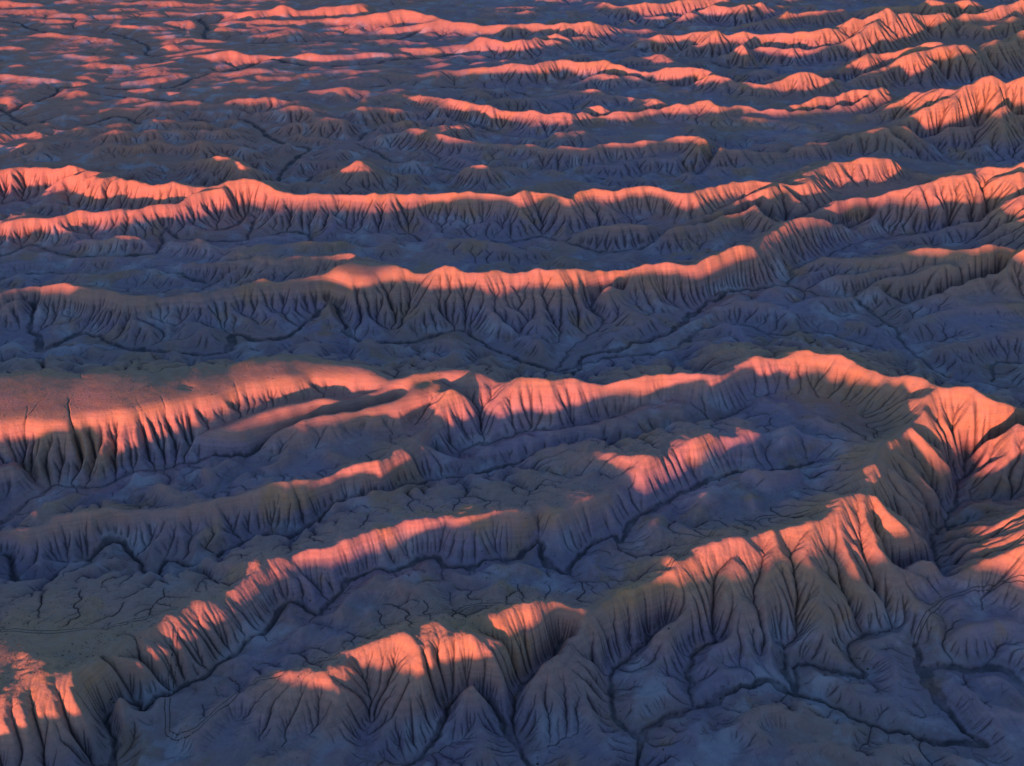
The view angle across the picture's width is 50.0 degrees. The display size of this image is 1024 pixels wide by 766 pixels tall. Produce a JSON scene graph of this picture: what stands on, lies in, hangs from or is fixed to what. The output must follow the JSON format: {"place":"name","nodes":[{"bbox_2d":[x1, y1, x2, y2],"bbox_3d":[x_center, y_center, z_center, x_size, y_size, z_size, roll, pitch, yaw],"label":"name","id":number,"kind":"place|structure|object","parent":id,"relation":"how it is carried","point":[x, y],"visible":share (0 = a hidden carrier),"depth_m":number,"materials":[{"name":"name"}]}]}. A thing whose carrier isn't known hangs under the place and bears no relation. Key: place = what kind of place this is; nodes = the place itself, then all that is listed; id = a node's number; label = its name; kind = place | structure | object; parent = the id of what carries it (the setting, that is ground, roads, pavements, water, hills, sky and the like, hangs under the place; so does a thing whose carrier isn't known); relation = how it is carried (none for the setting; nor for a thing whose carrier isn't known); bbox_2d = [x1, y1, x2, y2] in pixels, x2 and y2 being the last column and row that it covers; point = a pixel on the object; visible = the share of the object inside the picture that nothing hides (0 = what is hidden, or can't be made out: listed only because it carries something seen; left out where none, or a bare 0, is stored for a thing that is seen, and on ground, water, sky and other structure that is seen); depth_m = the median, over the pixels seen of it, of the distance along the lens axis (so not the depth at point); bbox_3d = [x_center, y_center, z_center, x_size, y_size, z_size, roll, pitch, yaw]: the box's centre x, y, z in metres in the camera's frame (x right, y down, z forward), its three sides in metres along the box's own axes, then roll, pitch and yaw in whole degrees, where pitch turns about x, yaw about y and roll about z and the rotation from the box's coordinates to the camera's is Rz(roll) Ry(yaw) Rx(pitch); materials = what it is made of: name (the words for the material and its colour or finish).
{"place":"outdoors","nodes":[
{"label":"outdoors","id":0,"kind":"place"},
{"bbox_2d":[0,607,176,633],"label":"dirt track","id":1,"kind":"structure","parent":0,"point":[84,629],"depth_m":397.85,"materials":[{"name":"soil"}]},
{"bbox_2d":[175,156,297,184],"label":"hill","id":2,"kind":"structure","parent":0,"point":[224,169],"depth_m":860.05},
{"bbox_2d":[0,389,486,573],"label":"ridge","id":3,"kind":"structure","parent":0,"point":[449,419],"depth_m":483.44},
{"bbox_2d":[173,50,419,66],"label":"ridge","id":4,"kind":"structure","parent":0,"point":[311,58],"depth_m":1188.46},
{"bbox_2d":[164,600,541,740],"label":"dirt track","id":5,"kind":"structure","parent":0,"point":[256,678],"depth_m":389.58,"materials":[{"name":"soil"}]},
{"bbox_2d":[306,160,406,192],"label":"hill","id":6,"kind":"structure","parent":0,"point":[369,176],"depth_m":844.62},
{"bbox_2d":[341,106,431,126],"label":"hill","id":7,"kind":"structure","parent":0,"point":[370,116],"depth_m":1001.92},
{"bbox_2d":[214,3,620,41],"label":"ridge","id":8,"kind":"structure","parent":0,"point":[401,23],"depth_m":1302.32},
{"bbox_2d":[0,157,930,255],"bbox_3d":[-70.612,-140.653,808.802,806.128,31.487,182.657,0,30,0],"label":"ridge","id":9,"kind":"structure","parent":0,"point":[773,196],"depth_m":787.82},
{"bbox_2d":[398,164,540,192],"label":"hill","id":10,"kind":"structure","parent":0,"point":[463,179],"depth_m":855.19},
{"bbox_2d":[0,400,944,765],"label":"ridge","id":11,"kind":"structure","parent":0,"point":[60,698],"depth_m":450.94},
{"bbox_2d":[0,173,980,337],"bbox_3d":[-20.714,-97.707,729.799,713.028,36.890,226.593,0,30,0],"label":"ridge","id":12,"kind":"structure","parent":0,"point":[364,289],"depth_m":667.60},
{"bbox_2d":[423,33,594,58],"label":"ridge","id":13,"kind":"structure","parent":0,"point":[521,48],"depth_m":1217.86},
{"bbox_2d":[0,0,1023,765],"bbox_3d":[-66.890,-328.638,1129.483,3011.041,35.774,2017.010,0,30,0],"label":"badlands ground","id":14,"kind":"structure","parent":0,"point":[164,142],"depth_m":703.62,"materials":[{"name":"soil"}]},
{"bbox_2d":[13,96,999,765],"bbox_3d":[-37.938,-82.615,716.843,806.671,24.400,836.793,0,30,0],"label":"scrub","id":15,"kind":"object","parent":14,"relation":"on","point":[579,558],"visible":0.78,"depth_m":433.08,"materials":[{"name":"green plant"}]},
{"bbox_2d":[0,113,1020,760],"bbox_3d":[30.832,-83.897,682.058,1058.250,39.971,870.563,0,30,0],"label":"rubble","id":16,"kind":"object","parent":14,"relation":"on","point":[372,531],"visible":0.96,"depth_m":449.61,"materials":[{"name":"stone"}]},
{"bbox_2d":[0,12,1023,765],"bbox_3d":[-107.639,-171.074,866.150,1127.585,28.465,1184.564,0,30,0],"label":"dry wash","id":17,"kind":"object","parent":14,"relation":"attached to","point":[926,674],"visible":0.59,"depth_m":485.38},
{"bbox_2d":[0,340,1023,530],"bbox_3d":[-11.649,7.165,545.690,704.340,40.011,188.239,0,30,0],"label":"ridge","id":18,"kind":"structure","parent":0,"point":[88,442],"depth_m":542.96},
{"bbox_2d":[206,389,961,765],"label":"ridge","id":19,"kind":"structure","parent":0,"point":[402,687],"depth_m":415.15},
{"bbox_2d":[387,87,899,136],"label":"ridge","id":20,"kind":"structure","parent":0,"point":[654,111],"depth_m":991.48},
{"bbox_2d":[441,59,849,98],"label":"ridge","id":21,"kind":"structure","parent":0,"point":[806,84],"depth_m":1097.05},
{"bbox_2d":[397,126,950,174],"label":"ridge","id":22,"kind":"structure","parent":0,"point":[899,141],"depth_m":903.41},
{"bbox_2d":[663,509,809,571],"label":"dirt track","id":23,"kind":"structure","parent":0,"point":[738,524],"depth_m":452.03,"materials":[{"name":"soil"}]},
{"bbox_2d":[585,0,986,31],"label":"ridge","id":24,"kind":"structure","parent":0,"point":[720,12],"depth_m":1349.96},
{"bbox_2d":[609,0,1023,68],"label":"ridge","id":25,"kind":"structure","parent":0,"point":[885,30],"depth_m":1215.35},
{"bbox_2d":[784,16,1023,90],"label":"ridge","id":26,"kind":"structure","parent":0,"point":[935,65],"depth_m":1118.21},
{"bbox_2d":[789,244,1023,320],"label":"ridge","id":27,"kind":"structure","parent":0,"point":[964,271],"depth_m":683.32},
{"bbox_2d":[811,75,1023,161],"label":"ridge","id":28,"kind":"structure","parent":0,"point":[987,111],"depth_m":949.61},
{"bbox_2d":[852,162,1023,249],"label":"ridge","id":29,"kind":"structure","parent":0,"point":[996,217],"depth_m":758.66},
{"bbox_2d":[913,575,1023,643],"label":"dirt track","id":30,"kind":"structure","parent":0,"point":[960,595],"depth_m":432.64,"materials":[{"name":"soil"}]},
{"bbox_2d":[938,495,1023,619],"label":"ridge","id":31,"kind":"structure","parent":0,"point":[976,550],"depth_m":445.33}
]}

